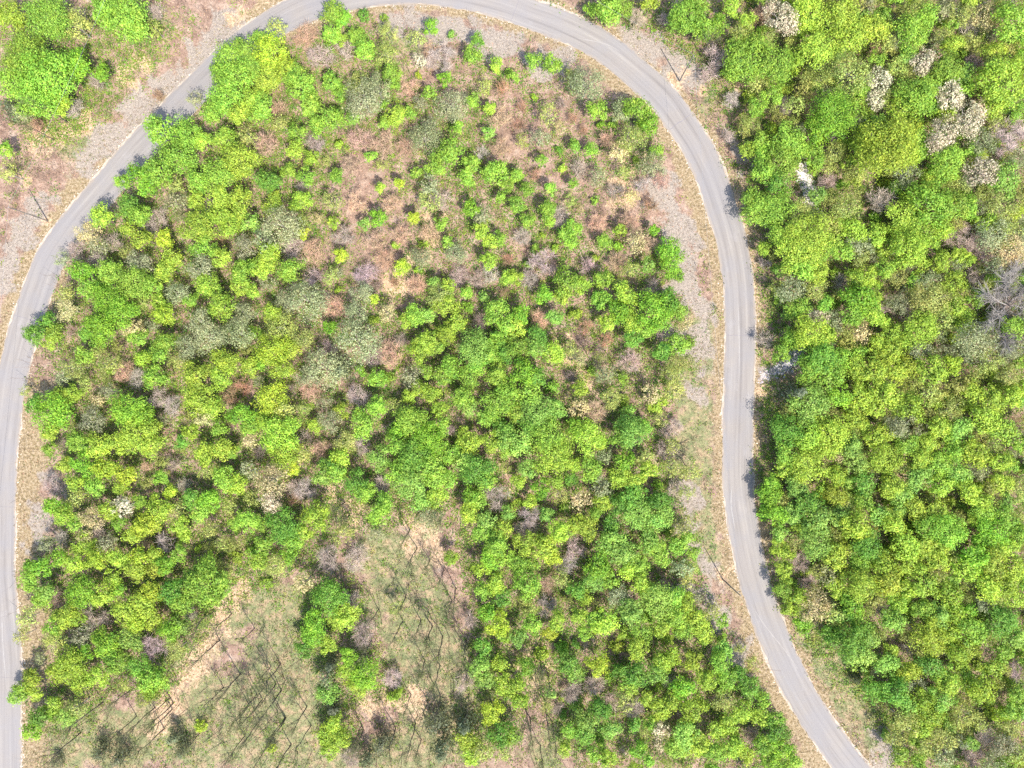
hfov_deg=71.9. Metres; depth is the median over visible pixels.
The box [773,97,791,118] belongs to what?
leafless bush
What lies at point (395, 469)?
broadleaf tree
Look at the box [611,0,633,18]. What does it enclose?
broadleaf tree
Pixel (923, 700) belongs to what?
spring leaf tree
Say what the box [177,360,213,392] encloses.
spring leaf tree
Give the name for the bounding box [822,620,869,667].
broadleaf tree
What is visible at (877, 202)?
leafless bush
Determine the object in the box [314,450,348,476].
broadleaf tree
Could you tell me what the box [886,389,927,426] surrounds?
spring leaf tree
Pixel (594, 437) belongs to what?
spring leaf tree
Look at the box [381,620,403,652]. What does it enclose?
leafless tree
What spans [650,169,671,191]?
leafless bush
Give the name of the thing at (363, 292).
budding tree
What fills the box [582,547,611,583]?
broadleaf tree
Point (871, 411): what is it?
spring leaf tree
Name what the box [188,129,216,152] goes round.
spring leaf tree
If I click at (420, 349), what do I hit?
spring leaf tree
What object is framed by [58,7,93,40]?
budding tree
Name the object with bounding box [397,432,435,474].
broadleaf tree
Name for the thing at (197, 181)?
broadleaf tree
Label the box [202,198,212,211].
leafless bush
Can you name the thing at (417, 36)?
budding tree
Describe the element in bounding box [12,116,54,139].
leafless tree
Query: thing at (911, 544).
spring leaf tree
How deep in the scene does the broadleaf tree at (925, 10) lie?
115.00 m
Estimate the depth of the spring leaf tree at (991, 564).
113.52 m
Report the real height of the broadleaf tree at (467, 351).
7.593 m
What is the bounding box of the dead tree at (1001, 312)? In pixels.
[973,256,1023,356]
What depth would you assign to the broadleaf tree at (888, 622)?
114.73 m
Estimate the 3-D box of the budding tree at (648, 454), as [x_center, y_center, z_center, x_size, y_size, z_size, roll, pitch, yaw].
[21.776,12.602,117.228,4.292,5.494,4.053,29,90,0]
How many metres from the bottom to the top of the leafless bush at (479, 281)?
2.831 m
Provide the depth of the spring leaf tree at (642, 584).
115.36 m
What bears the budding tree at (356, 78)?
on the ground at (500, 44)
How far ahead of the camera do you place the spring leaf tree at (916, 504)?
115.57 m
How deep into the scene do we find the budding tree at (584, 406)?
115.67 m
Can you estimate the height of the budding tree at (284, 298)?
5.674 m
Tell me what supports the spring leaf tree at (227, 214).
on the ground at (500, 44)
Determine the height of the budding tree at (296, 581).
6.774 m
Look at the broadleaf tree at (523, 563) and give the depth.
115.73 m
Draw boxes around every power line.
[10,2,103,202]
[694,63,740,595]
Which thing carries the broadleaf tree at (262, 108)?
on the ground at (500, 44)
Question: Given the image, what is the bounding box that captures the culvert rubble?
[772,347,806,377]
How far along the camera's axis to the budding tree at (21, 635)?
116.37 m
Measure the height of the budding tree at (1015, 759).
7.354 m
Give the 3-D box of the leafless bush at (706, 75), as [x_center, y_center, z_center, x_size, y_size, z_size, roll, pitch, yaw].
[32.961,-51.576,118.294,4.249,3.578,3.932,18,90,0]
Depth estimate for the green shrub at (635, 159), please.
118.96 m
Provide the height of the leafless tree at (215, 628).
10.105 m
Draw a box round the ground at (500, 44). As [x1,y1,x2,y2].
[0,0,1023,767]
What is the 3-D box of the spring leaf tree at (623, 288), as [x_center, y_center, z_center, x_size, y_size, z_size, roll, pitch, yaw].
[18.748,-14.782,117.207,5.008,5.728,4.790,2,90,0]
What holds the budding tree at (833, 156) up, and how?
on the ground at (500, 44)
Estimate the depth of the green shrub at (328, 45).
118.58 m
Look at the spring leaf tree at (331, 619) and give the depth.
115.64 m
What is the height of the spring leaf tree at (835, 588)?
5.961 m
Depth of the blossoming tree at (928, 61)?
115.16 m
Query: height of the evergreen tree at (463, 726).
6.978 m
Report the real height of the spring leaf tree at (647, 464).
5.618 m
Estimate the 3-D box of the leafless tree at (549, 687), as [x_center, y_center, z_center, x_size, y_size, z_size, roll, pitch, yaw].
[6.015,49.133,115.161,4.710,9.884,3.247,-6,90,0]
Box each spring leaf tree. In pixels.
[0,0,30,35]
[20,667,44,693]
[38,414,65,440]
[44,660,74,686]
[44,695,67,714]
[49,385,70,409]
[50,502,76,528]
[50,602,80,631]
[51,92,74,117]
[51,643,90,682]
[63,552,88,573]
[68,527,97,556]
[69,670,95,697]
[79,542,107,570]
[81,661,110,687]
[84,431,115,459]
[84,454,122,481]
[88,200,115,228]
[88,580,122,607]
[95,499,120,521]
[100,431,128,455]
[104,546,130,569]
[106,598,138,625]
[112,464,138,487]
[116,412,159,456]
[118,524,142,545]
[118,559,149,585]
[123,588,156,620]
[123,612,146,635]
[126,544,151,566]
[128,509,161,538]
[129,228,155,250]
[136,433,168,462]
[137,415,166,438]
[140,579,165,603]
[140,610,162,631]
[140,683,162,701]
[145,492,177,523]
[145,557,165,578]
[146,546,163,566]
[147,302,177,326]
[149,290,167,309]
[153,255,178,282]
[154,227,174,249]
[161,245,183,268]
[166,515,191,534]
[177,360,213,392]
[178,206,220,246]
[178,381,218,419]
[179,422,202,441]
[187,188,206,210]
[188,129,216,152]
[190,440,215,468]
[192,270,223,298]
[202,394,225,421]
[204,182,229,208]
[204,204,233,226]
[205,290,236,322]
[207,345,240,373]
[208,436,237,461]
[210,125,239,154]
[210,245,233,267]
[210,364,234,392]
[218,213,241,238]
[219,141,265,183]
[223,473,249,497]
[225,181,253,221]
[227,100,251,125]
[229,278,251,297]
[238,85,271,113]
[239,356,258,378]
[243,57,283,95]
[247,331,293,368]
[248,552,270,570]
[249,260,269,280]
[249,380,292,419]
[250,26,293,74]
[253,251,280,273]
[253,411,268,431]
[256,413,301,453]
[258,240,280,260]
[261,189,283,216]
[262,300,282,324]
[262,432,303,471]
[267,354,295,380]
[275,50,294,76]
[276,337,302,360]
[285,140,305,159]
[287,189,314,212]
[296,498,331,533]
[296,523,314,540]
[316,721,333,746]
[318,634,337,656]
[318,741,339,761]
[321,711,346,736]
[325,725,351,749]
[326,613,344,630]
[328,445,350,466]
[332,602,363,632]
[335,660,358,682]
[342,677,368,697]
[383,102,407,129]
[402,341,431,367]
[412,328,436,355]
[420,382,442,403]
[424,486,449,511]
[428,292,462,317]
[435,319,459,345]
[448,310,469,331]
[452,727,483,751]
[455,424,481,455]
[459,498,478,525]
[461,744,479,766]
[470,558,491,578]
[479,430,500,454]
[479,697,507,728]
[482,608,511,638]
[484,568,506,597]
[490,652,509,672]
[491,519,513,542]
[493,671,517,699]
[494,548,516,566]
[504,401,523,423]
[508,317,525,337]
[508,673,525,693]
[510,691,529,710]
[511,530,541,557]
[529,433,577,477]
[531,530,558,562]
[542,340,564,363]
[543,548,562,564]
[546,518,573,544]
[548,609,565,632]
[564,513,584,535]
[569,415,608,457]
[569,606,589,626]
[578,512,600,544]
[583,648,610,678]
[588,607,621,636]
[591,492,612,511]
[596,312,616,333]
[598,744,618,767]
[606,464,630,489]
[612,279,640,307]
[616,560,636,581]
[617,668,646,699]
[618,306,639,333]
[618,469,645,489]
[626,635,649,661]
[629,569,653,596]
[636,459,659,480]
[638,689,658,710]
[640,0,660,16]
[645,393,668,412]
[649,696,673,721]
[651,614,671,638]
[651,648,674,675]
[660,644,681,667]
[663,690,683,711]
[678,590,696,616]
[678,693,712,728]
[685,729,713,758]
[686,607,708,632]
[691,620,716,646]
[692,667,720,692]
[706,714,731,741]
[718,710,740,735]
[720,0,740,18]
[721,729,749,762]
[729,697,756,724]
[735,745,755,766]
[738,11,758,33]
[748,706,768,726]
[773,228,823,277]
[777,204,840,270]
[781,0,834,33]
[784,445,830,485]
[790,420,823,453]
[791,311,832,352]
[795,23,835,71]
[807,259,829,286]
[809,437,840,460]
[810,411,854,459]
[816,0,863,40]
[817,324,838,343]
[819,480,851,506]
[821,537,855,573]
[822,576,846,598]
[823,461,847,490]
[828,216,852,236]
[829,15,876,56]
[837,505,873,540]
[838,566,881,603]
[839,216,867,242]
[839,403,868,429]
[843,267,869,289]
[846,114,922,182]
[846,121,885,154]
[846,353,866,381]
[847,379,873,412]
[854,221,890,251]
[854,350,892,385]
[855,264,877,287]
[857,298,885,326]
[860,12,895,43]
[860,429,888,450]
[863,400,886,418]
[865,440,907,477]
[867,378,902,410]
[868,333,888,355]
[868,548,902,579]
[871,566,904,598]
[873,422,899,440]
[875,228,902,260]
[877,338,903,367]
[878,472,907,499]
[878,509,907,535]
[879,321,902,342]
[881,193,925,234]
[883,360,911,385]
[884,94,915,120]
[885,595,912,613]
[886,225,932,271]
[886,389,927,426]
[887,112,923,139]
[888,528,920,562]
[890,548,925,574]
[893,139,919,167]
[893,348,927,380]
[896,659,922,682]
[897,330,916,352]
[899,577,916,600]
[901,308,942,349]
[902,495,928,521]
[903,444,933,471]
[904,560,943,599]
[904,613,948,658]
[908,250,933,275]
[908,686,939,719]
[908,712,938,739]
[912,168,936,190]
[912,703,947,727]
[915,352,947,385]
[915,429,940,454]
[922,497,950,520]
[925,546,952,573]
[926,414,952,443]
[926,472,956,497]
[926,532,951,555]
[928,215,956,241]
[930,670,963,698]
[931,248,954,272]
[932,577,965,611]
[937,616,964,642]
[938,33,966,55]
[938,268,972,295]
[940,604,966,624]
[941,292,972,323]
[941,353,963,376]
[942,639,970,664]
[948,551,981,583]
[949,635,983,663]
[952,478,978,504]
[954,308,976,329]
[955,377,988,405]
[961,437,993,470]
[963,671,1000,706]
[964,402,1005,435]
[965,52,1023,108]
[969,211,999,232]
[971,571,1005,603]
[972,486,996,510]
[976,38,1008,67]
[976,657,1006,679]
[978,93,1007,122]
[978,383,1005,410]
[978,542,1008,583]
[982,471,1018,496]
[988,450,1018,474]
[991,536,1021,561]
[991,569,1022,598]
[997,554,1023,585]
[998,383,1023,409]
[998,584,1023,611]
[1008,52,1023,79]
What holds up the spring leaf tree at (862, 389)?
on the ground at (500, 44)
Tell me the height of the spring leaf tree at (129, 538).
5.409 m
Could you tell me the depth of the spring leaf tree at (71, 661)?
114.42 m
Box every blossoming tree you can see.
[108,496,134,518]
[257,491,285,515]
[411,52,427,69]
[652,721,671,740]
[654,738,663,752]
[760,0,779,15]
[762,1,800,36]
[808,306,826,324]
[817,309,831,322]
[862,64,892,100]
[865,92,886,112]
[908,45,939,76]
[923,113,961,155]
[933,77,968,111]
[947,97,987,141]
[962,156,1001,188]
[964,96,989,118]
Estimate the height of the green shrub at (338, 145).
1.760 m
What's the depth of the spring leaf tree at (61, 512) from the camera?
115.28 m
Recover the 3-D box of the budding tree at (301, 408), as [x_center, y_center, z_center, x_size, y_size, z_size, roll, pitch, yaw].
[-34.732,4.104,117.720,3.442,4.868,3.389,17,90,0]
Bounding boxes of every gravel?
[1,6,1004,762]
[4,0,875,766]
[757,368,780,382]
[795,157,818,209]
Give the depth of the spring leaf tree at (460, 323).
115.58 m
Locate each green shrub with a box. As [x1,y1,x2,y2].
[104,366,116,374]
[193,719,207,733]
[194,544,201,552]
[226,549,242,563]
[243,544,258,556]
[258,576,273,587]
[265,743,277,752]
[323,42,334,53]
[334,139,343,149]
[334,285,342,293]
[356,6,369,22]
[367,315,380,323]
[379,13,388,21]
[380,100,390,110]
[384,371,396,383]
[385,691,398,700]
[390,241,400,249]
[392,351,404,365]
[393,685,403,697]
[413,265,422,272]
[415,71,421,79]
[418,239,430,249]
[447,29,454,38]
[504,68,512,78]
[509,496,523,510]
[523,261,534,267]
[530,93,538,102]
[530,242,540,253]
[539,232,545,239]
[552,243,559,253]
[555,146,563,155]
[558,163,566,172]
[567,308,582,319]
[590,195,599,205]
[590,254,599,261]
[596,120,606,127]
[607,120,618,128]
[613,241,623,249]
[620,394,629,407]
[632,155,638,164]
[670,269,683,282]
[683,334,696,349]
[756,507,768,521]
[805,166,819,176]
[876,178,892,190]
[978,313,990,326]
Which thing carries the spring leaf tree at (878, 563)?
on the ground at (500, 44)
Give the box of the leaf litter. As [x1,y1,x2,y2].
[0,0,1023,767]
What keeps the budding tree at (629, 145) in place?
on the ground at (500, 44)
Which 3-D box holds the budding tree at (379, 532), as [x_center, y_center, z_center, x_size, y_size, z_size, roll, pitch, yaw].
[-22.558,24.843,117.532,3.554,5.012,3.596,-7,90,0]
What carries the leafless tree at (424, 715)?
on the ground at (500, 44)
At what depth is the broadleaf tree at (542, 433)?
114.31 m
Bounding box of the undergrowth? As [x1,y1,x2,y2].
[0,0,1023,767]
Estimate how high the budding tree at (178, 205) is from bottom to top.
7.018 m
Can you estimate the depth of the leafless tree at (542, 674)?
113.07 m
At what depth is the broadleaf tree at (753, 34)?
114.53 m
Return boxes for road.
[0,0,873,767]
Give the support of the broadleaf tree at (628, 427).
on the ground at (500, 44)
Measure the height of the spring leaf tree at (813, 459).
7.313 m
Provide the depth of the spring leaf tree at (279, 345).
114.31 m
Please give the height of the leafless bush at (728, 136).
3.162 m
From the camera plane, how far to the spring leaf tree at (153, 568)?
115.75 m
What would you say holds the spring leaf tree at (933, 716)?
on the ground at (500, 44)
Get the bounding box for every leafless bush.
[28,117,44,133]
[40,473,63,496]
[53,529,70,549]
[65,98,82,117]
[66,240,84,262]
[72,6,88,21]
[82,601,95,614]
[83,609,113,632]
[86,73,105,91]
[87,252,108,267]
[90,521,106,543]
[104,233,123,253]
[112,360,133,381]
[127,365,145,391]
[135,535,151,548]
[137,460,152,472]
[141,214,158,235]
[141,633,168,661]
[145,386,171,408]
[148,1,165,20]
[150,208,170,227]
[153,532,174,554]
[163,395,181,417]
[166,457,183,473]
[174,478,193,491]
[184,607,197,621]
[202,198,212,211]
[251,131,277,156]
[269,99,288,115]
[284,238,304,260]
[285,480,304,497]
[289,17,320,48]
[293,476,317,500]
[294,180,310,192]
[300,376,325,401]
[301,236,325,267]
[304,268,323,286]
[305,131,325,154]
[306,42,340,69]
[309,441,331,460]
[316,544,338,573]
[317,340,336,355]
[321,294,346,318]
[331,224,355,246]
[336,40,357,60]
[339,744,361,767]
[340,540,370,572]
[341,588,362,607]
[342,154,362,177]
[345,127,377,150]
[345,188,367,212]
[346,383,372,407]
[350,621,376,650]
[352,261,380,285]
[354,439,370,456]
[361,231,385,250]
[363,347,387,368]
[367,128,396,160]
[371,248,394,269]
[373,476,389,492]
[377,337,404,369]
[380,194,404,214]
[380,666,402,688]
[389,221,412,246]
[394,137,414,159]
[400,77,419,98]
[404,274,427,294]
[419,222,442,245]
[422,38,441,59]
[423,39,457,77]
[430,185,451,211]
[446,425,455,435]
[448,265,469,285]
[454,674,472,692]
[460,607,479,630]
[465,269,486,288]
[473,144,491,160]
[482,265,499,285]
[482,485,512,511]
[488,103,514,127]
[488,134,515,154]
[511,227,531,246]
[513,518,540,540]
[518,505,540,528]
[520,268,538,288]
[525,249,558,279]
[531,306,548,329]
[537,595,556,616]
[539,577,561,594]
[548,205,569,228]
[549,699,564,716]
[554,554,579,576]
[559,680,581,704]
[566,535,586,559]
[569,156,590,182]
[578,255,597,274]
[579,400,609,423]
[583,675,607,697]
[588,212,608,233]
[598,130,617,151]
[600,691,619,710]
[608,249,627,272]
[615,348,642,373]
[616,210,641,235]
[621,697,645,717]
[627,6,647,31]
[630,178,651,194]
[639,232,660,255]
[644,278,660,296]
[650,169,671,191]
[655,327,668,341]
[656,440,679,462]
[657,11,669,26]
[658,418,685,440]
[664,673,680,691]
[666,478,684,497]
[696,63,720,84]
[703,41,729,72]
[719,127,736,141]
[723,89,740,111]
[741,726,759,745]
[751,3,770,25]
[754,329,774,350]
[758,257,772,268]
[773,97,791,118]
[790,550,810,573]
[796,91,824,119]
[797,574,819,590]
[816,177,828,186]
[819,173,837,188]
[828,132,847,150]
[833,272,849,289]
[866,187,901,214]
[869,41,884,54]
[873,602,888,616]
[878,302,890,312]
[899,302,914,322]
[900,642,918,658]
[941,221,981,251]
[958,16,980,39]
[961,237,997,266]
[961,746,985,767]
[965,50,982,69]
[966,263,986,289]
[973,723,999,747]
[988,112,1023,157]
[990,284,1018,312]
[994,246,1023,273]
[1005,414,1022,431]
[1008,659,1023,684]
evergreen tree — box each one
[0,97,27,124]
[50,751,67,767]
[91,732,119,761]
[108,742,137,767]
[165,724,185,744]
[172,734,199,759]
[321,693,344,715]
[323,650,341,671]
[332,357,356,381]
[356,741,382,767]
[369,718,396,755]
[421,698,459,735]
[427,725,459,763]
[453,704,482,735]
[774,378,807,406]
[846,671,860,684]
[938,346,971,373]
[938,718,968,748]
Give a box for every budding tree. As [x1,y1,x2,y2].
[0,159,22,184]
[9,104,33,123]
[12,624,36,645]
[14,604,43,631]
[18,385,34,396]
[35,532,58,552]
[40,629,70,655]
[51,249,74,266]
[53,282,76,304]
[53,297,81,322]
[54,367,74,386]
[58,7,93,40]
[59,355,93,380]
[61,697,89,718]
[65,484,85,507]
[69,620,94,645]
[71,220,106,245]
[75,528,96,542]
[76,504,104,529]
[77,402,108,432]
[83,236,109,257]
[88,393,108,407]
[95,531,119,554]
[98,355,124,373]
[98,383,122,399]
[114,679,131,693]
[119,319,146,337]
[124,249,154,278]
[134,692,152,706]
[145,19,166,37]
[160,187,188,215]
[161,173,186,195]
[162,638,188,663]
[163,278,191,307]
[167,497,187,522]
[170,334,204,362]
[183,251,215,281]
[184,304,215,336]
[185,89,203,107]
[189,408,213,428]
[193,323,229,358]
[198,520,217,537]
[220,314,244,337]
[224,315,257,349]
[230,301,258,327]
[232,232,257,259]
[237,123,260,147]
[239,459,263,479]
[241,433,257,450]
[250,227,273,253]
[250,461,295,496]
[256,203,308,255]
[262,308,298,343]
[263,552,285,577]
[266,16,288,37]
[266,107,291,131]
[267,400,295,421]
[273,288,299,316]
[282,279,332,326]
[289,441,312,462]
[290,326,316,351]
[291,571,315,596]
[292,363,322,388]
[293,399,313,416]
[299,345,350,392]
[310,669,334,690]
[316,410,343,434]
[319,190,345,209]
[323,264,338,284]
[329,518,356,546]
[330,314,385,370]
[330,428,358,450]
[333,266,343,277]
[342,77,383,121]
[343,296,368,326]
[345,70,369,95]
[347,278,375,303]
[361,67,392,102]
[364,526,385,545]
[371,37,401,65]
[377,21,400,44]
[377,301,395,322]
[386,598,402,617]
[401,362,423,390]
[405,28,427,47]
[405,123,442,156]
[409,247,432,269]
[410,505,445,540]
[411,94,431,111]
[415,186,443,212]
[417,170,440,194]
[419,113,438,133]
[425,282,454,308]
[431,89,469,123]
[444,238,467,266]
[469,739,493,762]
[473,204,494,227]
[475,76,491,95]
[488,742,514,764]
[514,132,528,146]
[530,126,551,147]
[535,100,561,127]
[550,486,572,503]
[561,68,580,86]
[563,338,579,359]
[564,62,608,102]
[566,396,589,419]
[567,490,593,514]
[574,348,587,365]
[587,165,606,187]
[589,473,613,497]
[594,361,617,384]
[594,447,614,463]
[599,387,626,412]
[606,583,629,607]
[608,139,628,164]
[610,94,632,123]
[611,122,648,153]
[613,689,638,713]
[614,164,628,179]
[620,260,640,277]
[623,229,646,255]
[634,447,656,470]
[635,151,666,178]
[639,382,662,406]
[649,411,668,426]
[658,359,683,383]
[660,457,686,477]
[661,375,686,401]
[663,433,680,455]
[664,350,690,375]
[668,557,695,577]
[669,514,695,538]
[675,312,694,329]
[676,485,695,499]
[677,457,704,480]
[678,573,697,589]
[682,558,700,575]
[689,587,703,607]
[708,686,737,713]
[737,122,752,137]
[748,58,770,80]
[774,273,808,304]
[783,196,814,226]
[799,584,832,623]
[802,278,831,301]
[805,65,836,92]
[808,561,826,579]
[817,602,844,625]
[822,141,850,167]
[829,189,863,220]
[829,450,846,464]
[843,231,874,256]
[845,113,865,132]
[847,0,870,15]
[848,158,870,182]
[850,242,874,267]
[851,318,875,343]
[882,30,906,53]
[882,725,908,752]
[883,409,918,440]
[884,267,907,291]
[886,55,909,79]
[888,163,923,190]
[889,708,922,737]
[904,280,934,309]
[909,338,937,363]
[912,267,942,296]
[912,736,941,762]
[914,279,960,316]
[914,383,944,407]
[932,745,958,766]
[933,306,960,334]
[934,725,964,751]
[936,392,965,423]
[945,0,977,28]
[948,694,980,732]
[949,318,1002,365]
[962,126,996,156]
[967,1,994,37]
[971,214,1015,254]
[971,346,1007,375]
[972,194,994,220]
[977,749,1009,767]
[978,252,1008,279]
[980,52,1010,72]
[980,187,1022,224]
[980,323,1000,346]
[983,218,1023,249]
[987,230,1023,267]
[987,732,1019,759]
[988,342,1021,365]
[989,360,1023,386]
[999,719,1023,742]
[1000,220,1023,252]
[1005,145,1023,174]
[1005,740,1023,764]
[1009,477,1023,503]
[1012,332,1023,355]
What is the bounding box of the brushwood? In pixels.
[0,0,1023,767]
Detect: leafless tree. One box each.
[11,94,67,122]
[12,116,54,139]
[18,732,80,767]
[45,701,103,746]
[92,716,136,751]
[104,691,128,714]
[110,707,155,756]
[126,728,164,764]
[130,703,173,741]
[135,709,172,751]
[142,697,170,727]
[174,733,199,756]
[178,640,219,677]
[179,610,214,649]
[188,687,223,722]
[202,613,231,644]
[205,673,240,709]
[217,735,245,767]
[222,699,262,740]
[224,694,256,732]
[224,705,249,735]
[229,729,254,766]
[237,628,254,644]
[237,687,264,721]
[244,691,281,732]
[247,683,275,716]
[248,747,266,767]
[249,664,280,704]
[252,717,285,761]
[254,666,271,682]
[268,717,284,741]
[275,725,310,767]
[276,744,291,767]
[280,706,306,740]
[326,498,346,524]
[337,514,349,526]
[341,725,364,764]
[345,729,366,760]
[350,640,371,673]
[359,609,379,637]
[373,728,395,767]
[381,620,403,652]
[393,524,410,550]
[393,595,409,619]
[396,694,411,719]
[398,548,418,580]
[398,723,423,767]
[406,620,428,642]
[409,700,436,730]
[411,739,423,766]
[414,660,425,686]
[417,626,437,647]
[419,696,447,742]
[420,636,443,672]
[422,559,434,573]
[423,665,445,708]
[430,515,445,532]
[431,570,449,589]
[434,588,467,619]
[438,601,459,624]
[446,639,475,673]
[451,655,480,690]
[511,708,539,746]
[523,717,540,758]
[526,660,547,696]
[531,660,549,689]
[534,745,546,767]
[538,703,563,757]
[540,672,558,702]
[542,722,560,759]
[559,347,594,366]
[587,351,606,375]
[615,359,629,376]
[672,431,702,455]
[677,517,694,533]
[701,22,728,56]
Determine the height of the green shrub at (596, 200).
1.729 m
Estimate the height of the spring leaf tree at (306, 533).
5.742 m
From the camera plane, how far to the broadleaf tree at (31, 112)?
114.23 m
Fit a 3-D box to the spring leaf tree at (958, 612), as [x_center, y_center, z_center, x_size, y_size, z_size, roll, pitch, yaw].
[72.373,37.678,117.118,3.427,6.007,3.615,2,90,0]
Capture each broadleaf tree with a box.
[0,29,53,79]
[0,63,38,101]
[10,45,81,123]
[11,79,53,120]
[16,570,43,593]
[20,0,74,45]
[21,322,46,346]
[25,704,49,728]
[29,384,75,433]
[55,702,79,728]
[62,43,93,82]
[63,257,96,282]
[63,569,100,609]
[65,428,89,453]
[68,449,96,477]
[74,275,107,301]
[80,309,118,350]
[84,473,108,498]
[88,280,127,317]
[89,0,121,25]
[89,628,121,659]
[92,0,158,44]
[95,257,126,285]
[100,291,142,331]
[102,648,134,674]
[106,388,151,429]
[111,191,140,221]
[115,263,156,299]
[116,625,146,653]
[122,11,151,43]
[124,653,154,677]
[125,161,158,197]
[126,204,152,226]
[130,404,157,432]
[135,664,170,696]
[141,113,176,148]
[141,363,172,391]
[142,155,174,192]
[149,137,199,175]
[150,329,179,354]
[154,615,184,645]
[155,575,184,604]
[168,591,196,617]
[170,111,204,154]
[178,555,234,610]
[180,563,206,583]
[185,168,209,194]
[187,235,218,260]
[187,492,215,524]
[195,488,221,514]
[197,156,238,195]
[198,98,221,124]
[203,73,244,119]
[206,578,230,602]
[209,39,248,77]
[209,55,255,97]
[209,59,229,83]
[210,463,239,493]
[223,400,260,428]
[227,259,252,287]
[229,32,260,60]
[234,508,263,533]
[239,53,263,81]
[244,91,275,126]
[249,167,284,195]
[261,506,303,547]
[272,257,306,283]
[279,59,306,87]
[280,532,303,555]
[283,70,316,101]
[299,89,324,118]
[299,606,329,639]
[299,624,322,648]
[308,573,350,617]
[313,679,341,705]
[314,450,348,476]
[317,103,347,130]
[318,0,345,28]
[341,466,369,497]
[348,656,379,692]
[349,404,374,444]
[353,36,377,61]
[353,480,377,502]
[365,394,388,418]
[365,442,391,474]
[365,503,391,526]
[373,490,395,514]
[381,456,410,484]
[388,464,426,503]
[392,403,432,435]
[396,450,418,472]
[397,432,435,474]
[403,302,424,327]
[410,420,443,455]
[417,450,446,480]
[421,152,446,178]
[421,465,447,490]
[427,135,467,169]
[438,439,465,466]
[440,353,462,380]
[450,384,476,409]
[456,325,493,365]
[457,366,485,391]
[457,454,498,489]
[464,355,488,373]
[465,655,490,678]
[473,670,498,691]
[474,404,500,427]
[475,509,497,534]
[476,338,502,363]
[476,464,497,492]
[478,384,517,421]
[479,158,508,185]
[480,545,504,572]
[481,296,509,325]
[482,360,508,385]
[482,720,513,748]
[483,530,509,557]
[490,425,520,453]
[492,375,518,402]
[493,339,519,366]
[505,330,530,358]
[505,553,530,573]
[506,428,535,457]
[507,352,537,385]
[509,374,543,406]
[511,566,544,603]
[516,411,541,436]
[518,389,554,427]
[524,322,547,346]
[528,415,568,456]
[552,263,581,301]
[554,646,579,674]
[571,724,595,749]
[574,704,598,735]
[577,453,604,486]
[578,573,604,594]
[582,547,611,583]
[586,694,612,721]
[592,0,625,27]
[592,529,632,554]
[596,718,624,739]
[606,419,634,449]
[607,297,629,326]
[607,491,628,517]
[609,534,638,566]
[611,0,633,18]
[613,415,653,450]
[615,597,644,628]
[615,659,648,691]
[616,401,641,433]
[619,481,648,511]
[620,494,654,530]
[621,93,651,121]
[626,550,651,574]
[628,610,653,644]
[634,288,676,336]
[635,108,659,136]
[635,316,659,338]
[635,523,658,557]
[638,533,667,563]
[638,580,675,622]
[640,662,668,685]
[644,489,678,509]
[644,509,670,532]
[652,286,681,318]
[653,501,675,526]
[654,234,681,259]
[658,253,686,279]
[659,602,690,629]
[662,585,686,608]
[662,735,687,758]
[663,0,706,38]
[663,330,690,356]
[667,674,698,699]
[669,298,688,322]
[669,618,695,641]
[670,716,699,753]
[685,0,711,17]
[692,13,715,43]
[702,740,726,763]
[707,10,730,38]
[709,648,733,674]
[714,665,739,693]
[719,34,764,85]
[736,673,760,702]
[738,30,767,54]
[738,189,781,227]
[749,154,777,185]
[751,39,797,85]
[756,80,784,108]
[757,185,798,227]
[758,750,786,767]
[759,486,783,507]
[760,715,793,745]
[761,138,801,179]
[762,168,790,195]
[764,218,802,246]
[764,504,791,526]
[768,116,811,162]
[768,412,805,449]
[768,738,796,761]
[769,576,794,602]
[773,439,799,468]
[777,323,805,349]
[778,499,805,527]
[782,294,812,320]
[783,379,836,427]
[784,472,810,498]
[788,139,810,158]
[791,253,824,281]
[792,490,824,518]
[792,612,814,637]
[793,355,822,384]
[794,336,845,376]
[797,523,834,563]
[799,505,832,534]
[801,113,834,149]
[805,86,861,141]
[812,236,838,261]
[812,360,848,391]
[819,48,875,100]
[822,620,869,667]
[824,382,856,409]
[826,503,851,530]
[830,584,866,618]
[831,345,852,369]
[836,430,863,458]
[837,282,882,313]
[838,644,877,672]
[839,301,864,327]
[841,447,870,474]
[846,528,882,563]
[847,551,872,573]
[847,621,882,652]
[849,609,873,632]
[850,470,878,498]
[860,675,887,705]
[871,651,903,677]
[874,253,897,279]
[876,606,908,634]
[877,673,912,707]
[886,683,921,718]
[888,74,938,116]
[888,486,915,507]
[889,9,936,56]
[892,431,920,455]
[897,208,939,246]
[899,177,962,231]
[900,467,931,494]
[903,233,929,251]
[908,598,937,618]
[909,138,930,163]
[911,652,946,680]
[912,512,946,544]
[914,1,941,32]
[917,71,945,97]
[921,599,951,629]
[923,684,959,713]
[924,159,951,185]
[925,512,970,549]
[926,143,968,183]
[928,450,953,477]
[929,47,965,88]
[941,184,970,219]
[941,439,969,467]
[943,461,974,484]
[947,416,977,443]
[952,613,991,647]
[956,543,990,574]
[958,191,980,221]
[961,286,990,308]
[967,498,999,520]
[968,526,1000,550]
[973,515,1016,551]
[980,414,1022,446]
[984,602,1022,640]
[985,156,1021,201]
[987,0,1023,47]
[996,505,1021,530]
[997,315,1023,340]
[1000,622,1023,650]
[1001,99,1023,124]
[1004,520,1023,549]
[1004,685,1023,705]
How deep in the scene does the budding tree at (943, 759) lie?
115.75 m
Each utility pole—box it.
[8,207,47,221]
[679,55,693,81]
[722,578,739,594]
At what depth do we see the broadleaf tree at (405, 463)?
115.71 m
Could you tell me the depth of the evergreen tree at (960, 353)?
117.01 m
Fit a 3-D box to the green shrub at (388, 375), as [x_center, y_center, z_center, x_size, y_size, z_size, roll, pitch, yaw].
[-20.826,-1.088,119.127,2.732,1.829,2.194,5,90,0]

